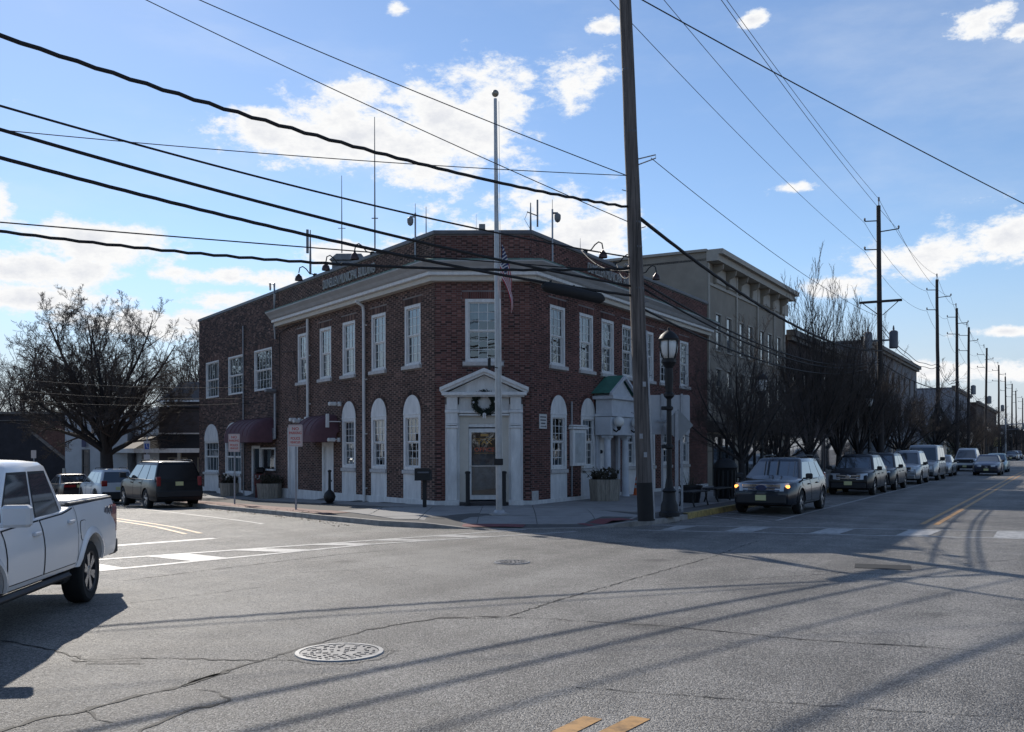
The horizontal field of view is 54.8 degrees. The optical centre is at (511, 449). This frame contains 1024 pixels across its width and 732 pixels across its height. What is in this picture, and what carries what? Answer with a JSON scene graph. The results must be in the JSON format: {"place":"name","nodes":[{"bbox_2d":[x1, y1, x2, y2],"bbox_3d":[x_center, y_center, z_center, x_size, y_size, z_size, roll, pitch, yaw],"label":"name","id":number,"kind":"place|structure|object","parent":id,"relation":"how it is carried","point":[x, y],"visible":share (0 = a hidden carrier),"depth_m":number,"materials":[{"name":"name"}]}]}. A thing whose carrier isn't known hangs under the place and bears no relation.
{"place":"outdoors","nodes":[
{"label":"outdoors","id":0,"kind":"place"},
{"bbox_2d":[0,455,1023,731],"bbox_3d":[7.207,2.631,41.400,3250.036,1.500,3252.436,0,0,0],"label":"road","id":1,"kind":"structure","parent":0,"point":[480,669],"depth_m":10.61,"materials":[{"name":"asphalt"}]},
{"bbox_2d":[0,320,64,411],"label":"bare tree","id":2,"kind":"object","parent":1,"relation":"on","point":[8,403],"visible":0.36,"depth_m":76.01,"materials":[{"name":"brown plant"}]},
{"bbox_2d":[0,411,72,481],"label":"dark brick store","id":3,"kind":"structure","parent":1,"relation":"on","point":[13,446],"depth_m":66.69,"materials":[{"name":"brick"}]},
{"bbox_2d":[0,460,117,604],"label":"white pickup","id":4,"kind":"object","parent":1,"relation":"on","point":[48,536],"visible":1,"depth_m":11.05,"materials":[{"name":"white paint"}]},
{"bbox_2d":[50,474,86,494],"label":"dark sedan","id":5,"kind":"object","parent":1,"relation":"on","point":[65,484],"visible":0.29,"depth_m":54.07,"materials":[{"name":"black paint"}]},
{"bbox_2d":[0,284,198,468],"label":"bare tree","id":6,"kind":"object","parent":1,"relation":"on","point":[108,432],"visible":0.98,"depth_m":53.78,"materials":[{"name":"brown plant"}]},
{"bbox_2d":[65,413,134,476],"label":"white house","id":7,"kind":"structure","parent":1,"relation":"on","point":[82,456],"depth_m":65.87,"materials":[{"name":"paint"}]},
{"bbox_2d":[78,467,135,503],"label":"white suv","id":8,"kind":"object","parent":1,"relation":"on","point":[107,481],"visible":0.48,"depth_m":45.53,"materials":[{"name":"grey paint"}]},
{"bbox_2d":[86,654,142,663],"bbox_3d":[-3.595,1.906,8.993,0.620,0.001,0.420,0,0,0],"label":"asphalt patch","id":9,"kind":"object","parent":1,"relation":"on","point":[108,659],"visible":1,"depth_m":8.96,"materials":[{"name":"asphalt"}]},
{"bbox_2d":[119,459,202,507],"bbox_3d":[-14.573,1.370,40.745,2.538,1.960,5.285,0,0,-37],"label":"black suv","id":10,"kind":"object","parent":1,"relation":"on","point":[148,483],"visible":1,"depth_m":38.95,"materials":[{"name":"black paint"}]},
{"bbox_2d":[144,338,198,406],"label":"bare tree","id":11,"kind":"object","parent":1,"relation":"on","point":[190,372],"visible":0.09,"depth_m":78.50,"materials":[{"name":"brown plant"}]},
{"bbox_2d":[157,382,198,406],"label":"distant house","id":12,"kind":"structure","parent":1,"relation":"on","point":[195,401],"depth_m":71.79,"materials":[{"name":"grey"}]},
{"bbox_2d":[148,553,225,560],"bbox_3d":[-5.787,1.909,17.561,1.448,0.001,0.745,0,0,38],"label":"crosswalk bar","id":13,"kind":"object","parent":1,"relation":"on","point":[190,557],"visible":1,"depth_m":17.49,"materials":[{"name":"white paint"}]},
{"bbox_2d":[0,616,494,731],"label":"crack","id":14,"kind":"object","parent":1,"relation":"on","point":[88,708],"visible":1,"depth_m":7.86,"materials":[{"name":"black"}]},
{"bbox_2d":[99,529,525,559],"bbox_3d":[-3.663,1.905,20.144,10.354,0.001,0.170,0,0,-40],"label":"crosswalk line","id":15,"kind":"object","parent":1,"relation":"on","point":[307,544],"visible":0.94,"depth_m":19.64,"materials":[{"name":"white paint"}]},
{"bbox_2d":[284,642,393,663],"bbox_3d":[-1.623,1.901,9.247,1.023,0.001,1.020,0,0,0],"label":"asphalt patch","id":16,"kind":"object","parent":1,"relation":"on","point":[292,657],"visible":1,"depth_m":9.02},
{"bbox_2d":[294,643,383,661],"bbox_3d":[-1.617,1.895,9.246,0.836,0.016,0.836,0,0,0],"label":"manhole cover","id":17,"kind":"object","parent":16,"relation":"on","point":[337,652],"visible":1,"depth_m":9.21,"materials":[{"name":"metal"}]},
{"bbox_2d":[136,500,687,528],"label":"kerb","id":18,"kind":"structure","parent":1,"relation":"on","point":[634,523],"depth_m":25.34,"materials":[{"name":"concrete"}]},
{"bbox_2d":[551,716,600,731],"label":"line","id":19,"kind":"object","parent":1,"relation":"on","point":[580,723],"visible":1,"depth_m":6.80,"materials":[{"name":"yellow paint"}]},
{"bbox_2d":[599,716,648,731],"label":"line","id":20,"kind":"object","parent":1,"relation":"on","point":[628,723],"visible":1,"depth_m":6.80,"materials":[{"name":"yellow paint"}]},
{"bbox_2d":[686,488,841,518],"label":"kerb","id":21,"kind":"structure","parent":1,"relation":"on","point":[705,512],"depth_m":28.78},
{"bbox_2d":[734,455,826,513],"bbox_3d":[8.335,1.018,30.507,2.286,1.720,4.855,0,0,29],"label":"parked suv","id":22,"kind":"object","parent":1,"relation":"on","point":[796,483],"visible":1,"depth_m":29.19,"materials":[{"name":"black paint"}]},
{"bbox_2d":[827,452,887,494],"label":"parked suv","id":23,"kind":"object","parent":1,"relation":"on","point":[868,472],"visible":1,"depth_m":40.87,"materials":[{"name":"black paint"}]},
{"bbox_2d":[828,337,920,452],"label":"cornice building","id":24,"kind":"structure","parent":1,"relation":"on","point":[908,366],"depth_m":105.55,"materials":[{"name":"grey"}]},
{"bbox_2d":[812,561,936,575],"bbox_3d":[5.803,1.882,15.718,1.829,0.001,1.653,0,0,23],"label":"asphalt patch","id":25,"kind":"object","parent":1,"relation":"on","point":[849,566],"visible":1,"depth_m":15.51,"materials":[{"name":"asphalt"}]},
{"bbox_2d":[868,451,906,489],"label":"parked suv","id":26,"kind":"object","parent":1,"relation":"on","point":[895,465],"visible":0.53,"depth_m":46.19,"materials":[{"name":"grey paint"}]},
{"bbox_2d":[894,449,928,483],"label":"parked suv","id":27,"kind":"object","parent":1,"relation":"on","point":[916,463],"visible":0.52,"depth_m":53.80,"materials":[{"name":"grey paint"}]},
{"bbox_2d":[909,445,945,479],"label":"parked van","id":28,"kind":"object","parent":1,"relation":"on","point":[935,457],"visible":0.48,"depth_m":59.96,"materials":[{"name":"grey paint"}]},
{"bbox_2d":[917,385,972,455],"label":"pale block building","id":29,"kind":"structure","parent":1,"relation":"on","point":[929,392],"depth_m":163.99,"materials":[{"name":"beige"}]},
{"bbox_2d":[953,447,979,469],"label":"parked suv","id":30,"kind":"object","parent":1,"relation":"on","point":[964,457],"visible":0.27,"depth_m":83.98,"materials":[{"name":"white paint"}]},
{"bbox_2d":[970,401,996,454],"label":"brick building","id":31,"kind":"structure","parent":1,"relation":"on","point":[981,405],"depth_m":205.20,"materials":[{"name":"brown"}]},
{"bbox_2d":[971,454,1004,474],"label":"blue sedan","id":32,"kind":"object","parent":1,"relation":"on","point":[988,463],"visible":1,"depth_m":69.42,"materials":[{"name":"blue paint"}]},
{"bbox_2d":[0,0,1023,430],"label":"sky","id":33,"kind":"structure","parent":0,"point":[945,78],"materials":[{"name":"blue"}]},
{"bbox_2d":[198,473,829,527],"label":"sidewalk","id":34,"kind":"structure","parent":0,"point":[573,513],"depth_m":28.05,"materials":[{"name":"concrete"}]},
{"bbox_2d":[113,407,198,471],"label":"siding shop","id":35,"kind":"structure","parent":34,"relation":"on","point":[189,449],"depth_m":57.66,"materials":[{"name":"grey"}]},
{"bbox_2d":[217,474,238,496],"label":"planter","id":36,"kind":"object","parent":34,"relation":"on","point":[227,487],"visible":0.87,"depth_m":45.74,"materials":[{"name":"grey wood"}]},
{"bbox_2d":[198,282,278,495],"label":"brick annex","id":37,"kind":"object","parent":34,"relation":"on","point":[238,345],"visible":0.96,"depth_m":45.78,"materials":[{"name":"brown brick"}]},
{"bbox_2d":[203,441,218,474],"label":"window","id":38,"kind":"structure","parent":37,"relation":"in","point":[213,449],"depth_m":49.67,"materials":[{"name":"white glass"}]},
{"bbox_2d":[206,360,218,398],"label":"window","id":39,"kind":"structure","parent":37,"relation":"in","point":[214,368],"depth_m":49.55,"materials":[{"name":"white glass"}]},
{"bbox_2d":[223,443,241,476],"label":"window","id":40,"kind":"structure","parent":37,"relation":"in","point":[237,454],"depth_m":47.07,"materials":[{"name":"white glass"}]},
{"bbox_2d":[228,354,242,394],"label":"window","id":41,"kind":"structure","parent":37,"relation":"in","point":[237,364],"depth_m":46.58,"materials":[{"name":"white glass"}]},
{"bbox_2d":[254,347,271,391],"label":"window","id":42,"kind":"structure","parent":37,"relation":"in","point":[265,358],"depth_m":43.56,"materials":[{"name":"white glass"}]},
{"bbox_2d":[181,500,346,513],"bbox_3d":[-12.852,2.184,40.926,0.879,0.797,31.095,0,0,-31],"label":"paver strip","id":43,"kind":"object","parent":34,"relation":"on","point":[291,509],"visible":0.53,"depth_m":32.35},
{"bbox_2d":[228,434,239,503],"bbox_3d":[-10.507,0.745,37.353,0.460,2.690,0.062,0,0,8],"label":"no parking sign","id":44,"kind":"object","parent":43,"relation":"on","point":[234,443],"visible":1,"depth_m":37.33,"materials":[{"name":"white"}]},
{"bbox_2d":[288,425,302,509],"bbox_3d":[-6.734,0.566,30.728,0.460,2.690,0.062,0,0,8],"label":"no parking sign","id":45,"kind":"object","parent":43,"relation":"on","point":[295,436],"visible":0.99,"depth_m":30.71,"materials":[{"name":"white"}]},
{"bbox_2d":[255,472,283,498],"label":"planter","id":46,"kind":"object","parent":34,"relation":"on","point":[269,487],"visible":0.99,"depth_m":40.67,"materials":[{"name":"grey wood"}]},
{"bbox_2d":[414,468,431,506],"bbox_3d":[-2.645,1.143,29.401,0.480,1.180,0.470,0,0,0],"label":"drop box","id":47,"kind":"object","parent":34,"relation":"on","point":[424,475],"visible":1,"depth_m":29.20,"materials":[{"name":"black paint"}]},
{"bbox_2d":[265,230,719,505],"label":"municipal building","id":48,"kind":"structure","parent":34,"relation":"on","point":[385,374],"depth_m":33.13,"materials":[{"name":"brown brick"}]},
{"bbox_2d":[295,333,305,385],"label":"window","id":49,"kind":"structure","parent":48,"relation":"in","point":[300,382],"depth_m":39.78,"materials":[{"name":"white glass"}]},
{"bbox_2d":[317,326,331,382],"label":"window","id":50,"kind":"structure","parent":48,"relation":"in","point":[323,378],"depth_m":37.71,"materials":[{"name":"white glass"}]},
{"bbox_2d":[339,320,355,379],"bbox_3d":[-5.875,-3.619,35.817,0.297,2.072,1.270,0,0,-34],"label":"window","id":51,"kind":"structure","parent":48,"relation":"in","point":[351,329],"depth_m":36.10,"materials":[{"name":"white glass"}]},
{"bbox_2d":[342,419,355,467],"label":"window","id":52,"kind":"structure","parent":48,"relation":"in","point":[351,435],"depth_m":36.03,"materials":[{"name":"white glass"}]},
{"bbox_2d":[368,312,386,374],"bbox_3d":[-4.527,-3.622,33.807,0.297,2.072,1.270,0,0,-34],"label":"window","id":53,"kind":"structure","parent":48,"relation":"in","point":[381,343],"depth_m":34.02,"materials":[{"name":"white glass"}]},
{"bbox_2d":[371,417,386,468],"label":"window","id":54,"kind":"structure","parent":48,"relation":"in","point":[382,421],"depth_m":33.97,"materials":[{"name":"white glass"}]},
{"bbox_2d":[401,303,421,370],"bbox_3d":[-3.156,-3.626,31.763,0.297,2.072,1.270,0,0,-34],"label":"window","id":55,"kind":"structure","parent":48,"relation":"in","point":[415,336],"depth_m":31.97,"materials":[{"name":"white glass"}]},
{"bbox_2d":[403,415,420,469],"bbox_3d":[-3.178,-0.257,31.792,0.155,1.810,1.140,0,0,-34],"label":"window","id":56,"kind":"structure","parent":48,"relation":"in","point":[406,418],"depth_m":31.92,"materials":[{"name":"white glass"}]},
{"bbox_2d":[468,423,495,499],"bbox_3d":[-0.853,0.362,30.638,1.000,2.360,0.325,0,0,0],"label":"door","id":57,"kind":"structure","parent":48,"relation":"in","point":[482,469],"depth_m":30.80,"materials":[{"name":"white glass"}]},
{"bbox_2d":[471,389,494,418],"bbox_3d":[-0.850,-1.409,30.269,0.873,0.942,0.255,0,0,0],"label":"wreath","id":58,"kind":"object","parent":48,"relation":"attached to","point":[477,408],"visible":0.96,"depth_m":30.23,"materials":[{"name":"green"}]},
{"bbox_2d":[463,299,503,365],"bbox_3d":[-0.894,-3.632,30.563,1.270,2.072,0.297,0,0,0],"label":"window","id":59,"kind":"structure","parent":48,"relation":"in","point":[478,310],"depth_m":30.57,"materials":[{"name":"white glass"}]},
{"bbox_2d":[550,415,566,469],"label":"window","id":60,"kind":"structure","parent":48,"relation":"in","point":[563,418],"depth_m":32.35,"materials":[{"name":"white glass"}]},
{"bbox_2d":[549,304,568,370],"bbox_3d":[1.436,-3.638,32.119,0.297,2.072,1.270,0,0,29],"label":"window","id":61,"kind":"structure","parent":48,"relation":"in","point":[553,314],"depth_m":32.30,"materials":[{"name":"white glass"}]},
{"bbox_2d":[579,312,596,374],"bbox_3d":[2.521,-3.641,34.043,0.297,2.072,1.270,0,0,29],"label":"window","id":62,"kind":"structure","parent":48,"relation":"in","point":[583,322],"depth_m":34.31,"materials":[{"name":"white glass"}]},
{"bbox_2d":[581,417,594,467],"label":"window","id":63,"kind":"structure","parent":48,"relation":"in","point":[584,420],"depth_m":34.49,"materials":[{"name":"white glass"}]},
{"bbox_2d":[601,318,616,376],"bbox_3d":[3.406,-3.643,35.623,0.297,2.072,1.270,0,0,29],"label":"window","id":64,"kind":"structure","parent":48,"relation":"in","point":[604,335],"depth_m":35.91,"materials":[{"name":"white glass"}]},
{"bbox_2d":[622,324,632,380],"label":"window","id":65,"kind":"structure","parent":48,"relation":"in","point":[624,332],"depth_m":37.38,"materials":[{"name":"white glass"}]},
{"bbox_2d":[679,340,690,389],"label":"window","id":66,"kind":"structure","parent":48,"relation":"in","point":[682,343],"depth_m":43.01,"materials":[{"name":"white glass"}]},
{"bbox_2d":[488,90,508,514],"bbox_3d":[-0.367,-3.944,26.351,0.560,11.336,0.532,0,0,0],"label":"flagpole","id":67,"kind":"object","parent":34,"relation":"on","point":[498,461],"visible":1,"depth_m":26.29,"materials":[{"name":"metal"}]},
{"bbox_2d":[500,243,512,312],"bbox_3d":[-0.137,-4.537,26.170,0.320,1.920,0.211,0,0,-17],"label":"flag","id":68,"kind":"object","parent":67,"relation":"hanging from","point":[507,281],"visible":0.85,"depth_m":26.20,"materials":[{"name":"multicoloured fabric"}]},
{"bbox_2d":[462,518,632,526],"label":"tactile paving","id":69,"kind":"structure","parent":34,"relation":"on","point":[602,521],"depth_m":24.29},
{"bbox_2d":[582,466,620,500],"bbox_3d":[3.014,1.129,32.840,1.221,1.187,1.178,0,0,25],"label":"planter","id":70,"kind":"object","parent":34,"relation":"on","point":[603,486],"visible":0.98,"depth_m":32.47,"materials":[{"name":"concrete"}]},
{"bbox_2d":[619,0,655,520],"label":"utility pole","id":71,"kind":"object","parent":34,"relation":"on","point":[643,434],"visible":1,"depth_m":23.80,"materials":[{"name":"black"}]},
{"bbox_2d":[0,33,627,207],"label":"wire","id":72,"kind":"object","parent":71,"relation":"attached to","point":[100,69],"visible":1,"depth_m":16.49,"materials":[{"name":"black"}]},
{"bbox_2d":[0,105,628,257],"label":"wire","id":73,"kind":"object","parent":71,"relation":"attached to","point":[111,137],"visible":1,"depth_m":17.36,"materials":[{"name":"black"}]},
{"bbox_2d":[0,222,628,272],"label":"wire","id":74,"kind":"object","parent":71,"relation":"attached to","point":[279,244],"visible":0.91,"depth_m":20.80,"materials":[{"name":"black"}]},
{"bbox_2d":[0,230,629,271],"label":"wire","id":75,"kind":"object","parent":71,"relation":"attached to","point":[258,258],"visible":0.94,"depth_m":20.87,"materials":[{"name":"black"}]},
{"bbox_2d":[0,156,630,296],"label":"wire","id":76,"kind":"object","parent":71,"relation":"attached to","point":[29,165],"visible":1,"depth_m":18.10,"materials":[{"name":"black"}]},
{"bbox_2d":[541,280,604,303],"bbox_3d":[1.425,-3.638,22.762,1.902,0.399,0.260,0,0,-38],"label":"splice case","id":77,"kind":"object","parent":76,"relation":"hanging from","point":[551,287],"visible":1,"depth_m":22.61,"materials":[{"name":"black"}]},
{"bbox_2d":[0,128,630,286],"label":"wire","id":78,"kind":"object","parent":71,"relation":"attached to","point":[244,197],"visible":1,"depth_m":17.90,"materials":[{"name":"black"}]},
{"bbox_2d":[10,130,625,175],"bbox_3d":[-4.337,-6.466,21.418,15.086,0.345,0.020,0,0,-19],"label":"wire","id":79,"kind":"object","parent":71,"relation":"attached to","point":[309,156],"visible":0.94,"depth_m":21.34,"materials":[{"name":"grey"}]},
{"bbox_2d":[146,0,626,221],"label":"wire","id":80,"kind":"object","parent":71,"relation":"attached to","point":[377,109],"visible":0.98,"depth_m":22.83,"materials":[{"name":"grey"}]},
{"bbox_2d":[200,0,624,174],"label":"wire","id":81,"kind":"object","parent":71,"relation":"attached to","point":[408,88],"visible":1,"depth_m":23.45,"materials":[{"name":"grey"}]},
{"bbox_2d":[641,217,881,351],"bbox_3d":[12.469,-5.332,41.102,0.090,1.094,39.154,0,0,29],"label":"wire","id":82,"kind":"object","parent":71,"relation":"attached to","point":[664,237],"visible":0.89,"depth_m":30.18,"materials":[{"name":"black"}]},
{"bbox_2d":[644,282,878,364],"bbox_3d":[12.451,-4.471,41.152,0.052,1.767,39.162,0,0,28],"label":"wire","id":83,"kind":"object","parent":71,"relation":"attached to","point":[669,298],"visible":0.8,"depth_m":30.00,"materials":[{"name":"black"}]},
{"bbox_2d":[644,288,878,367],"bbox_3d":[12.455,-4.321,41.152,0.052,1.767,39.160,0,0,28],"label":"wire","id":84,"kind":"object","parent":71,"relation":"attached to","point":[672,305],"visible":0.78,"depth_m":29.65,"materials":[{"name":"black"}]},
{"bbox_2d":[645,309,878,373],"bbox_3d":[12.465,-4.053,41.152,0.052,2.005,39.151,0,0,28],"label":"wire","id":85,"kind":"object","parent":71,"relation":"attached to","point":[654,314],"visible":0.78,"depth_m":29.77,"materials":[{"name":"black"}]},
{"bbox_2d":[642,0,1023,203],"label":"wire","id":86,"kind":"object","parent":71,"relation":"attached to","point":[822,98],"visible":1,"depth_m":27.02,"materials":[{"name":"grey"}]},
{"bbox_2d":[659,327,679,516],"bbox_3d":[4.084,-0.731,25.651,0.540,4.920,0.540,0,0,0],"label":"street lamp","id":87,"kind":"object","parent":34,"relation":"on","point":[668,343],"visible":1,"depth_m":25.55,"materials":[{"name":"metal"}]},
{"bbox_2d":[650,394,689,513],"bbox_3d":[4.396,0.114,27.552,1.160,3.350,0.094,0,0,0],"label":"sign board","id":88,"kind":"object","parent":34,"relation":"on","point":[681,402],"visible":0.61,"depth_m":27.59,"materials":[{"name":"metal"}]},
{"bbox_2d":[663,409,692,510],"bbox_3d":[4.550,0.328,26.954,0.920,2.880,0.077,0,0,-16],"label":"warning sign","id":89,"kind":"object","parent":34,"relation":"on","point":[682,424],"visible":0.75,"depth_m":26.91,"materials":[{"name":"metal"}]},
{"bbox_2d":[672,473,706,502],"bbox_3d":[5.838,1.175,31.892,1.079,1.100,1.045,0,0,-12],"label":"planter","id":90,"kind":"object","parent":34,"relation":"on","point":[687,497],"visible":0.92,"depth_m":31.62,"materials":[{"name":"black paint"}]},
{"bbox_2d":[605,248,798,485],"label":"tan building","id":91,"kind":"structure","parent":34,"relation":"on","point":[678,270],"depth_m":47.93,"materials":[{"name":"paint"}]},
{"bbox_2d":[713,434,734,485],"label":"shop window","id":92,"kind":"structure","parent":91,"relation":"in","point":[717,454],"depth_m":47.10,"materials":[{"name":"glass"}]},
{"bbox_2d":[713,458,737,498],"bbox_3d":[7.434,1.006,34.373,0.880,1.430,0.880,0,0,0],"label":"litter bin","id":93,"kind":"object","parent":34,"relation":"on","point":[725,470],"visible":0.85,"depth_m":34.05,"materials":[{"name":"metal"}]},
{"bbox_2d":[683,303,803,479],"bbox_3d":[8.379,-1.896,35.786,4.840,7.269,6.056,0,0,30],"label":"bare tree","id":94,"kind":"object","parent":34,"relation":"on","point":[745,438],"visible":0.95,"depth_m":35.57,"materials":[{"name":"brown plant"}]},
{"bbox_2d":[726,345,835,456],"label":"bare tree","id":95,"kind":"object","parent":34,"relation":"on","point":[784,448],"visible":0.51,"depth_m":40.69,"materials":[{"name":"brown plant"}]},
{"bbox_2d":[760,242,865,457],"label":"bare tree","id":96,"kind":"object","parent":34,"relation":"on","point":[813,341],"visible":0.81,"depth_m":44.23,"materials":[{"name":"brown plant"}]},
{"bbox_2d":[785,329,845,473],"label":"brick shop building","id":97,"kind":"structure","parent":34,"relation":"on","point":[825,455],"depth_m":64.65,"materials":[{"name":"brick"}]},
{"bbox_2d":[825,437,835,473],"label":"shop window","id":98,"kind":"structure","parent":97,"relation":"in","point":[830,456],"depth_m":68.73,"materials":[{"name":"grey"}]},
{"bbox_2d":[790,264,894,466],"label":"bare tree","id":99,"kind":"object","parent":34,"relation":"on","point":[837,443],"visible":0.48,"depth_m":49.19,"materials":[{"name":"brown plant"}]},
{"bbox_2d":[824,284,906,453],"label":"bare tree","id":100,"kind":"object","parent":34,"relation":"on","point":[858,447],"visible":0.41,"depth_m":54.47,"materials":[{"name":"brown plant"}]},
{"bbox_2d":[859,197,901,452],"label":"utility pole","id":101,"kind":"object","parent":34,"relation":"on","point":[893,336],"visible":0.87,"depth_m":58.31,"materials":[{"name":"wood"}]},
{"bbox_2d":[852,309,916,452],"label":"bare tree","id":102,"kind":"object","parent":34,"relation":"on","point":[886,434],"visible":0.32,"depth_m":60.47,"materials":[{"name":"brown plant"}]},
{"bbox_2d":[860,353,952,450],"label":"bare tree","id":103,"kind":"object","parent":34,"relation":"on","point":[907,437],"visible":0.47,"depth_m":66.91,"materials":[{"name":"brown plant"}]},
{"bbox_2d":[926,274,951,444],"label":"utility pole","id":104,"kind":"object","parent":34,"relation":"on","point":[937,297],"visible":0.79,"depth_m":84.46,"materials":[{"name":"wood"}]},
{"bbox_2d":[894,359,985,444],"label":"bare tree","id":105,"kind":"object","parent":34,"relation":"on","point":[942,436],"visible":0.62,"depth_m":83.96,"materials":[{"name":"brown plant"}]},
{"bbox_2d":[929,388,982,455],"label":"bare tree","id":106,"kind":"object","parent":34,"relation":"on","point":[965,433],"visible":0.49,"depth_m":107.11,"materials":[{"name":"brown plant"}]},
{"bbox_2d":[947,303,968,455],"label":"utility pole","id":107,"kind":"object","parent":34,"relation":"on","point":[956,373],"visible":0.82,"depth_m":99.00,"materials":[{"name":"wood"}]},
{"bbox_2d":[958,323,977,447],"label":"utility pole","id":108,"kind":"object","parent":34,"relation":"on","point":[973,389],"visible":0.84,"depth_m":109.75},
{"bbox_2d":[945,391,1004,447],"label":"bare tree","id":109,"kind":"object","parent":34,"relation":"on","point":[974,440],"visible":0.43,"depth_m":117.44,"materials":[{"name":"brown plant"}]},
{"bbox_2d":[977,344,991,453],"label":"utility pole","id":110,"kind":"object","parent":34,"relation":"on","point":[988,399],"visible":0.88,"depth_m":132.38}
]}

